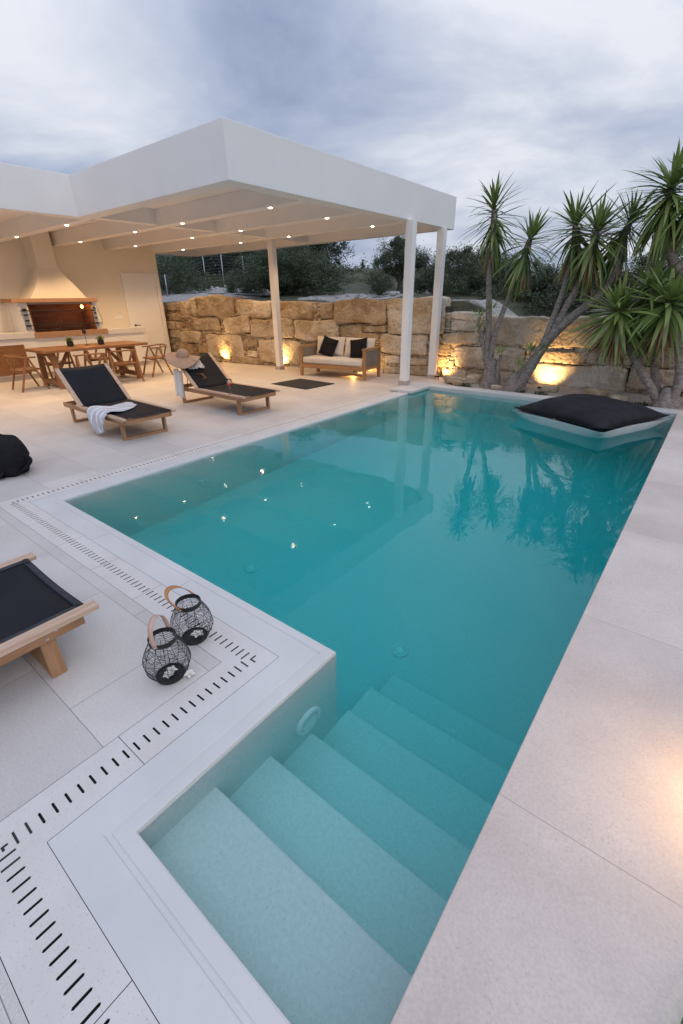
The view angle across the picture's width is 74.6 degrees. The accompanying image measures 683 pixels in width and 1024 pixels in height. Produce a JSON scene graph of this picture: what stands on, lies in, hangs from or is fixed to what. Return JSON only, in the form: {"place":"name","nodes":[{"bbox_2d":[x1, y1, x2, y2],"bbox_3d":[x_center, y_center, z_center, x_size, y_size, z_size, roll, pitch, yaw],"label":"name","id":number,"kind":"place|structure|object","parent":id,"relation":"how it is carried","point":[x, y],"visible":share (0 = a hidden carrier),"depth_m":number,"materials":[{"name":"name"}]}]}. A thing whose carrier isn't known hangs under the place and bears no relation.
{"place":"outdoors","nodes":[
{"label":"outdoors","id":0,"kind":"place"},
{"bbox_2d":[0,360,452,1023],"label":"terrace","id":1,"kind":"structure","parent":0,"point":[100,694],"depth_m":3.10,"materials":[{"name":"stone"}]},
{"bbox_2d":[0,434,32,477],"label":"bean bag","id":2,"kind":"object","parent":1,"relation":"on","point":[16,460],"visible":1,"depth_m":4.78,"materials":[{"name":"black fabric"}]},
{"bbox_2d":[3,355,49,392],"bbox_3d":[-6.767,-2.991,9.587,0.612,0.729,0.578,18,31,34],"label":"dining chair","id":3,"kind":"object","parent":1,"relation":"on","point":[23,370],"visible":1,"depth_m":9.47,"materials":[{"name":"brown wood"}]},
{"bbox_2d":[0,552,98,678],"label":"sun lounger","id":4,"kind":"object","parent":1,"relation":"on","point":[40,611],"visible":1,"depth_m":2.23,"materials":[{"name":"pale teak"},{"name":"teak"},{"name":"black fabric"}]},
{"bbox_2d":[43,353,75,378],"bbox_3d":[-6.695,-3.482,10.612,0.578,0.729,0.612,19,32,36],"label":"dining chair","id":5,"kind":"object","parent":1,"relation":"on","point":[68,362],"visible":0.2,"depth_m":10.59,"materials":[{"name":"brown wood"}]},
{"bbox_2d":[0,327,148,382],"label":"kitchen counter","id":6,"kind":"object","parent":1,"relation":"on","point":[14,343],"visible":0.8,"depth_m":11.19,"materials":[{"name":"stone"}]},
{"bbox_2d":[0,345,31,376],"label":"cabinet door","id":7,"kind":"structure","parent":6,"relation":"in","point":[5,370],"depth_m":10.59,"materials":[{"name":"brown wood"}]},
{"bbox_2d":[0,232,107,338],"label":"barbecue","id":8,"kind":"object","parent":6,"relation":"on","point":[62,305],"visible":0.98,"depth_m":11.01,"materials":[{"name":"paint"}]},
{"bbox_2d":[24,341,147,388],"bbox_3d":[-5.790,-3.459,10.452,1.040,0.805,2.320,18,31,34],"label":"dining table","id":9,"kind":"object","parent":1,"relation":"on","point":[41,352],"visible":0.89,"depth_m":9.97,"materials":[{"name":"brown wood"}]},
{"bbox_2d":[64,337,73,346],"bbox_3d":[-6.092,-3.818,10.036,0.238,0.208,0.228,10,28,22],"label":"potted plant","id":10,"kind":"object","parent":9,"relation":"on","point":[69,341],"visible":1,"depth_m":10.02,"materials":[{"name":"green plant"}]},
{"bbox_2d":[96,335,103,344],"bbox_3d":[-5.596,-3.997,10.395,0.238,0.208,0.228,2,26,6],"label":"potted plant","id":11,"kind":"object","parent":9,"relation":"on","point":[100,340],"visible":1,"depth_m":10.38,"materials":[{"name":"green plant"}]},
{"bbox_2d":[73,353,108,366],"bbox_3d":[-5.385,-3.091,9.752,0.612,0.729,0.578,-22,32,-37],"label":"dining chair","id":12,"kind":"object","parent":1,"relation":"on","point":[103,355],"visible":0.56,"depth_m":9.49,"materials":[{"name":"brown wood"}]},
{"bbox_2d":[84,349,118,374],"bbox_3d":[-6.124,-3.815,11.293,0.578,0.729,0.612,16,30,31],"label":"dining chair","id":13,"kind":"object","parent":1,"relation":"on","point":[94,358],"visible":0.27,"depth_m":11.18,"materials":[{"name":"brown wood"}]},
{"bbox_2d":[54,363,175,440],"bbox_3d":[-3.330,-1.648,6.555,2.020,0.818,0.780,19,32,36],"label":"sun lounger","id":14,"kind":"object","parent":1,"relation":"on","point":[87,387],"visible":0.88,"depth_m":6.68,"materials":[{"name":"pale teak"},{"name":"teak"},{"name":"black fabric"}]},
{"bbox_2d":[87,402,136,433],"bbox_3d":[-3.187,-1.345,6.395,0.549,0.356,0.790,12,28,25],"label":"towel","id":15,"kind":"object","parent":14,"relation":"on","point":[96,415],"visible":1,"depth_m":6.17,"materials":[{"name":"white fabric"}]},
{"bbox_2d":[106,349,144,381],"bbox_3d":[-4.994,-3.379,10.344,0.612,0.729,0.578,-18,31,-32],"label":"dining chair","id":16,"kind":"object","parent":1,"relation":"on","point":[112,364],"visible":0.93,"depth_m":10.18,"materials":[{"name":"brown wood"}]},
{"bbox_2d":[142,344,173,376],"bbox_3d":[-4.658,-3.822,11.261,0.578,0.729,0.612,-23,33,-38],"label":"dining chair","id":17,"kind":"object","parent":1,"relation":"on","point":[155,357],"visible":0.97,"depth_m":11.21,"materials":[{"name":"brown wood"}]},
{"bbox_2d":[142,614,190,684],"bbox_3d":[-0.862,0.658,2.180,0.226,0.358,0.226,3,26,8],"label":"wire lantern","id":18,"kind":"object","parent":1,"relation":"on","point":[177,675],"visible":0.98,"depth_m":2.18,"materials":[{"name":"black metal"}]},
{"bbox_2d":[163,671,172,677],"bbox_3d":[-0.858,0.804,2.218,0.053,0.006,0.052,5,26,11],"label":"white flower","id":19,"kind":"object","parent":18,"relation":"on","point":[166,675],"visible":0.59,"depth_m":2.22,"materials":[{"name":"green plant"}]},
{"bbox_2d":[184,669,195,677],"bbox_3d":[-0.761,0.809,2.250,0.061,0.006,0.060,6,26,14],"label":"white flower","id":20,"kind":"object","parent":1,"relation":"on","point":[189,673],"visible":0.97,"depth_m":2.25,"materials":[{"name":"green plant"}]},
{"bbox_2d":[0,391,393,1023],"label":"joint bed","id":21,"kind":"object","parent":1,"relation":"on","point":[109,792],"visible":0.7,"depth_m":1.61,"materials":[{"name":"grey concrete"}]},
{"bbox_2d":[30,392,402,1023],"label":"pool coping","id":22,"kind":"object","parent":21,"relation":"on","point":[174,974],"visible":0.92,"depth_m":1.58,"materials":[{"name":"stone"}]},
{"bbox_2d":[0,391,396,1023],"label":"drain channel","id":23,"kind":"object","parent":1,"relation":"on","point":[38,987],"visible":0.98,"depth_m":1.63,"materials":[{"name":"stone"}]},
{"bbox_2d":[164,585,213,645],"bbox_3d":[-0.822,0.561,2.441,0.218,0.308,0.218,-13,28,-24],"label":"wire lantern","id":24,"kind":"object","parent":23,"relation":"on","point":[188,639],"visible":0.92,"depth_m":2.44,"materials":[{"name":"black metal"}]},
{"bbox_2d":[190,630,203,637],"bbox_3d":[-0.804,0.676,2.496,0.072,0.008,0.071,-21,32,-36],"label":"white flower","id":25,"kind":"object","parent":24,"relation":"on","point":[197,635],"visible":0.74,"depth_m":2.49,"materials":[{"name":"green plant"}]},
{"bbox_2d":[0,393,388,1023],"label":"drain slots","id":26,"kind":"object","parent":23,"relation":"on","point":[83,997],"visible":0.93,"depth_m":1.59,"materials":[{"name":"grey"}]},
{"bbox_2d":[0,117,456,385],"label":"pool house","id":27,"kind":"structure","parent":1,"relation":"on","point":[113,227],"depth_m":8.05,"materials":[{"name":"beige paint"}]},
{"bbox_2d":[124,276,166,361],"bbox_3d":[-5.826,-5.768,13.489,0.084,2.324,0.969,18,31,34],"label":"door","id":28,"kind":"structure","parent":27,"relation":"in","point":[141,291],"depth_m":13.37,"materials":[{"name":"white paint"}]},
{"bbox_2d":[181,353,279,415],"bbox_3d":[-2.048,-2.254,7.785,2.020,0.818,0.780,19,32,36],"label":"sun lounger","id":29,"kind":"object","parent":1,"relation":"on","point":[213,384],"visible":0.88,"depth_m":7.81,"materials":[{"name":"pale teak"},{"name":"teak"},{"name":"black fabric"}]},
{"bbox_2d":[173,369,184,398],"bbox_3d":[-2.866,-2.270,7.934,0.244,0.500,0.086,18,31,34],"label":"white towel","id":30,"kind":"object","parent":29,"relation":"hanging from","point":[179,383],"visible":1,"depth_m":7.92,"materials":[{"name":"fabric"}]},
{"bbox_2d":[165,349,199,368],"bbox_3d":[-2.776,-2.730,7.838,0.598,0.226,0.598,25,41,18],"label":"straw hat","id":31,"kind":"object","parent":29,"relation":"on","point":[181,358],"visible":1,"depth_m":7.74,"materials":[{"name":"beige wicker"}]},
{"bbox_2d":[189,360,204,368],"bbox_3d":[-2.615,-2.621,7.966,0.185,0.149,0.344,18,31,34],"label":"scarf","id":32,"kind":"object","parent":29,"relation":"on","point":[197,364],"visible":0.49,"depth_m":7.99,"materials":[{"name":"white fabric"}]},
{"bbox_2d":[226,379,232,393],"bbox_3d":[-1.778,-1.999,7.141,0.090,0.232,0.090,18,31,34],"label":"wine glass","id":33,"kind":"object","parent":29,"relation":"on","point":[229,382],"visible":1,"depth_m":7.09,"materials":[{"name":"white"}]},
{"bbox_2d":[64,387,429,1011],"bbox_3d":[0.890,0.020,5.453,4.315,1.444,8.217,18,31,34],"label":"pool basin","id":34,"kind":"object","parent":1,"relation":"in","point":[198,778],"visible":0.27,"depth_m":2.20,"materials":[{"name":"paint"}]},
{"bbox_2d":[54,393,407,1023],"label":"pool edge","id":35,"kind":"object","parent":34,"relation":"on","point":[259,1005],"visible":0.89,"depth_m":1.62,"materials":[{"name":"stone"}]},
{"bbox_2d":[272,378,333,389],"bbox_3d":[-0.850,-2.832,9.888,1.120,0.013,0.880,21,33,38],"label":"rubber mat","id":36,"kind":"object","parent":1,"relation":"on","point":[305,384],"visible":1,"depth_m":9.83,"materials":[{"name":"black rubber"}]},
{"bbox_2d":[298,336,381,380],"bbox_3d":[-0.049,-3.676,10.656,1.844,0.858,0.770,15,30,30],"label":"garden sofa","id":37,"kind":"object","parent":1,"relation":"on","point":[370,359],"visible":0.82,"depth_m":10.52,"materials":[{"name":"white fabric"}]},
{"bbox_2d":[318,335,338,356],"bbox_3d":[-0.314,-3.979,10.797,0.460,0.440,0.139,30,17,26],"label":"throw pillow","id":38,"kind":"object","parent":37,"relation":"on","point":[328,346],"visible":0.98,"depth_m":10.73,"materials":[{"name":"black fabric"}]},
{"bbox_2d":[350,337,366,357],"bbox_3d":[0.393,-3.792,10.383,0.460,0.440,0.139,3,4,31],"label":"throw pillow","id":39,"kind":"object","parent":37,"relation":"on","point":[357,346],"visible":0.89,"depth_m":10.34,"materials":[{"name":"black fabric"}]},
{"bbox_2d":[390,382,678,417],"bbox_3d":[3.139,-1.928,8.067,4.720,0.248,1.000,18,31,34],"label":"raised coping","id":40,"kind":"object","parent":1,"relation":"on","point":[412,387],"visible":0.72,"depth_m":8.67,"materials":[{"name":"stone"}]},
{"bbox_2d":[0,268,682,821],"bbox_3d":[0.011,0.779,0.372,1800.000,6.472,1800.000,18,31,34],"label":"ground","id":41,"kind":"structure","parent":0,"point":[458,306],"depth_m":12.47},
{"bbox_2d":[155,255,211,293],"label":"olive tree","id":42,"kind":"object","parent":41,"relation":"on","point":[181,277],"visible":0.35,"depth_m":19.94,"materials":[{"name":"green plant"}]},
{"bbox_2d":[158,252,246,276],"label":"dense pine","id":43,"kind":"object","parent":41,"relation":"on","point":[209,267],"visible":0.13,"depth_m":33.48,"materials":[{"name":"green plant"}]},
{"bbox_2d":[161,287,285,301],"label":"gravel slope","id":44,"kind":"structure","parent":41,"relation":"on","point":[174,297],"depth_m":18.62,"materials":[{"name":"grey gravel"}]},
{"bbox_2d":[163,285,267,297],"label":"slope stones","id":45,"kind":"object","parent":44,"relation":"on","point":[209,288],"visible":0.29,"depth_m":20.76,"materials":[{"name":"grey stone"}]},
{"bbox_2d":[164,254,351,295],"bbox_3d":[-4.261,-9.985,18.741,8.920,1.926,3.721,18,31,34],"label":"wire fence","id":46,"kind":"object","parent":44,"relation":"on","point":[217,271],"visible":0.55,"depth_m":21.24,"materials":[{"name":"grey metal"}]},
{"bbox_2d":[215,252,255,275],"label":"dense pine","id":47,"kind":"object","parent":41,"relation":"on","point":[226,259],"visible":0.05,"depth_m":30.61,"materials":[{"name":"green plant"}]},
{"bbox_2d":[181,292,309,296],"bbox_3d":[-4.258,-8.685,17.901,7.709,0.244,0.543,18,31,34],"label":"railing","id":48,"kind":"object","parent":41,"relation":"on","point":[249,295],"visible":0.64,"depth_m":17.21,"materials":[{"name":"black metal"}]},
{"bbox_2d":[220,243,353,293],"bbox_3d":[-2.282,-9.252,16.739,6.370,2.418,3.621,18,31,34],"label":"olive tree","id":49,"kind":"object","parent":41,"relation":"on","point":[299,266],"visible":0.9,"depth_m":15.96,"materials":[{"name":"green plant"}]},
{"bbox_2d":[239,241,355,271],"bbox_3d":[-2.722,-14.311,24.310,7.128,3.258,4.695,18,31,34],"label":"dense pine","id":50,"kind":"object","parent":41,"relation":"on","point":[338,248],"visible":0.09,"depth_m":23.13,"materials":[{"name":"green plant"}]},
{"bbox_2d":[365,272,395,294],"bbox_3d":[1.375,-8.004,15.896,1.056,1.003,1.242,0,26,2],"label":"olive bush","id":51,"kind":"object","parent":41,"relation":"on","point":[377,285],"visible":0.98,"depth_m":15.67,"materials":[{"name":"green plant"}]},
{"bbox_2d":[371,235,434,289],"bbox_3d":[2.461,-10.129,18.352,2.931,2.287,2.067,5,26,13],"label":"olive tree","id":52,"kind":"object","parent":41,"relation":"on","point":[397,249],"visible":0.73,"depth_m":18.11,"materials":[{"name":"green plant"}]},
{"bbox_2d":[163,294,682,394],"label":"stone wall","id":53,"kind":"structure","parent":41,"relation":"on","point":[222,328],"depth_m":10.60,"materials":[{"name":"beige stone"}]},
{"bbox_2d":[396,268,450,294],"bbox_3d":[2.804,-7.422,14.714,1.787,1.030,1.834,-5,26,-9],"label":"olive bush","id":54,"kind":"object","parent":41,"relation":"on","point":[418,283],"visible":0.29,"depth_m":14.47,"materials":[{"name":"green plant"}]},
{"bbox_2d":[165,252,682,316],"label":"scrub","id":55,"kind":"object","parent":41,"relation":"on","point":[213,281],"visible":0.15,"depth_m":16.22,"materials":[{"name":"green plant"}]},
{"bbox_2d":[419,238,532,293],"bbox_3d":[3.870,-7.015,12.963,3.284,1.719,2.966,-4,26,-6],"label":"olive tree","id":56,"kind":"object","parent":41,"relation":"on","point":[463,282],"visible":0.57,"depth_m":12.73,"materials":[{"name":"green plant"}]},
{"bbox_2d":[451,299,517,316],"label":"gravel verge","id":57,"kind":"structure","parent":41,"relation":"on","point":[496,310],"depth_m":10.51,"materials":[{"name":"grey gravel"}]},
{"bbox_2d":[471,247,574,297],"bbox_3d":[4.760,-6.183,11.743,2.766,1.426,2.907,-13,28,-24],"label":"olive tree","id":58,"kind":"object","parent":41,"relation":"on","point":[550,272],"visible":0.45,"depth_m":11.50,"materials":[{"name":"green plant"}]},
{"bbox_2d":[529,256,642,307],"bbox_3d":[5.771,-5.393,10.598,2.510,1.424,2.745,-16,30,-29],"label":"olive tree","id":59,"kind":"object","parent":41,"relation":"on","point":[553,295],"visible":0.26,"depth_m":10.62,"materials":[{"name":"green plant"}]},
{"bbox_2d":[583,247,682,305],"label":"olive tree","id":60,"kind":"object","parent":41,"relation":"on","point":[641,264],"visible":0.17,"depth_m":9.94,"materials":[{"name":"green plant"}]},
{"bbox_2d":[0,0,682,276],"label":"sky","id":61,"kind":"structure","parent":0,"point":[446,96],"materials":[{"name":"grey"}]},
{"bbox_2d":[298,291,431,301],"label":"gravel path","id":62,"kind":"structure","parent":0,"point":[329,298],"depth_m":14.96,"materials":[{"name":"grey gravel"}]},
{"bbox_2d":[65,389,674,1023],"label":"water","id":63,"kind":"structure","parent":0,"point":[427,565],"depth_m":2.51,"materials":[{"name":"teal liquid"}]},
{"bbox_2d":[512,394,670,437],"bbox_3d":[3.650,-1.402,6.658,1.511,0.589,1.511,-13,28,-24],"label":"pool pillow","id":64,"kind":"object","parent":63,"relation":"on","point":[590,411],"visible":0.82,"depth_m":6.22,"materials":[{"name":"black fabric"}]},
{"bbox_2d":[390,410,682,1023],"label":"terrace","id":65,"kind":"structure","parent":0,"point":[564,904],"depth_m":1.50,"materials":[{"name":"beige stone"}]},
{"bbox_2d":[453,381,682,409],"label":"planting bed","id":66,"kind":"object","parent":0,"point":[636,397],"visible":0.27,"depth_m":8.44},
{"bbox_2d":[445,376,460,382],"bbox_3d":[2.400,-2.836,9.620,0.236,0.138,0.333,-11,27,-21],"label":"rock","id":67,"kind":"object","parent":66,"relation":"on","point":[448,379],"visible":0.82,"depth_m":9.55,"materials":[{"name":"beige stone"}]},
{"bbox_2d":[452,380,462,385],"bbox_3d":[2.417,-2.694,9.342,0.160,0.104,0.232,-4,26,-7],"label":"rock","id":68,"kind":"object","parent":66,"relation":"on","point":[457,382],"visible":0.99,"depth_m":9.26,"materials":[{"name":"beige stone"}]},
{"bbox_2d":[466,374,481,383],"bbox_3d":[2.837,-2.848,9.595,0.301,0.170,0.415,10,27,21],"label":"rock","id":69,"kind":"object","parent":66,"relation":"on","point":[474,378],"visible":0.9,"depth_m":9.44,"materials":[{"name":"beige stone"}]},
{"bbox_2d":[491,385,501,389],"bbox_3d":[3.058,-2.458,8.840,0.132,0.080,0.195,-20,31,-34],"label":"rock","id":70,"kind":"object","parent":66,"relation":"on","point":[497,387],"visible":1,"depth_m":8.79,"materials":[{"name":"beige stone"}]},
{"bbox_2d":[460,170,560,388],"bbox_3d":[3.039,-4.200,8.452,2.027,3.719,1.414,18,31,34],"label":"yucca palm","id":71,"kind":"object","parent":66,"relation":"on","point":[520,272],"visible":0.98,"depth_m":8.18,"materials":[{"name":"green plant"}]},
{"bbox_2d":[532,391,547,394],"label":"weed","id":72,"kind":"object","parent":66,"relation":"on","point":[542,393],"visible":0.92,"depth_m":8.30,"materials":[{"name":"green plant"}]},
{"bbox_2d":[540,385,558,392],"bbox_3d":[3.998,-2.360,8.589,0.301,0.104,0.220,18,31,34],"label":"rock","id":73,"kind":"object","parent":66,"relation":"on","point":[549,388],"visible":1,"depth_m":8.53,"materials":[{"name":"beige stone"}]},
{"bbox_2d":[503,180,659,392],"bbox_3d":[4.141,-3.617,7.674,1.916,3.408,1.838,-8,27,-15],"label":"yucca palm","id":74,"kind":"object","parent":66,"relation":"on","point":[580,265],"visible":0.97,"depth_m":7.28,"materials":[{"name":"green plant"}]},
{"bbox_2d":[583,388,609,396],"bbox_3d":[4.596,-2.145,8.096,0.267,0.140,0.363,-9,27,-17],"label":"rock","id":75,"kind":"object","parent":66,"relation":"on","point":[596,391],"visible":0.69,"depth_m":8.00,"materials":[{"name":"beige stone"}]},
{"bbox_2d":[610,395,627,400],"bbox_3d":[4.783,-1.963,7.736,0.257,0.094,0.186,9,27,19],"label":"rock","id":76,"kind":"object","parent":66,"relation":"on","point":[622,397],"visible":0.69,"depth_m":7.66,"materials":[{"name":"beige stone"}]},
{"bbox_2d":[562,251,682,408],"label":"yucca palm","id":77,"kind":"object","parent":66,"relation":"on","point":[653,327],"visible":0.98,"depth_m":6.92,"materials":[{"name":"green plant"}]},
{"bbox_2d":[634,401,648,405],"bbox_3d":[4.963,-1.820,7.442,0.272,0.088,0.219,18,31,34],"label":"weed","id":78,"kind":"object","parent":66,"relation":"on","point":[644,403],"visible":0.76,"depth_m":7.42,"materials":[{"name":"green plant"}]},
{"bbox_2d":[605,139,682,276],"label":"yucca palm","id":79,"kind":"object","parent":66,"relation":"on","point":[664,226],"visible":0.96,"depth_m":6.58,"materials":[{"name":"green plant"}]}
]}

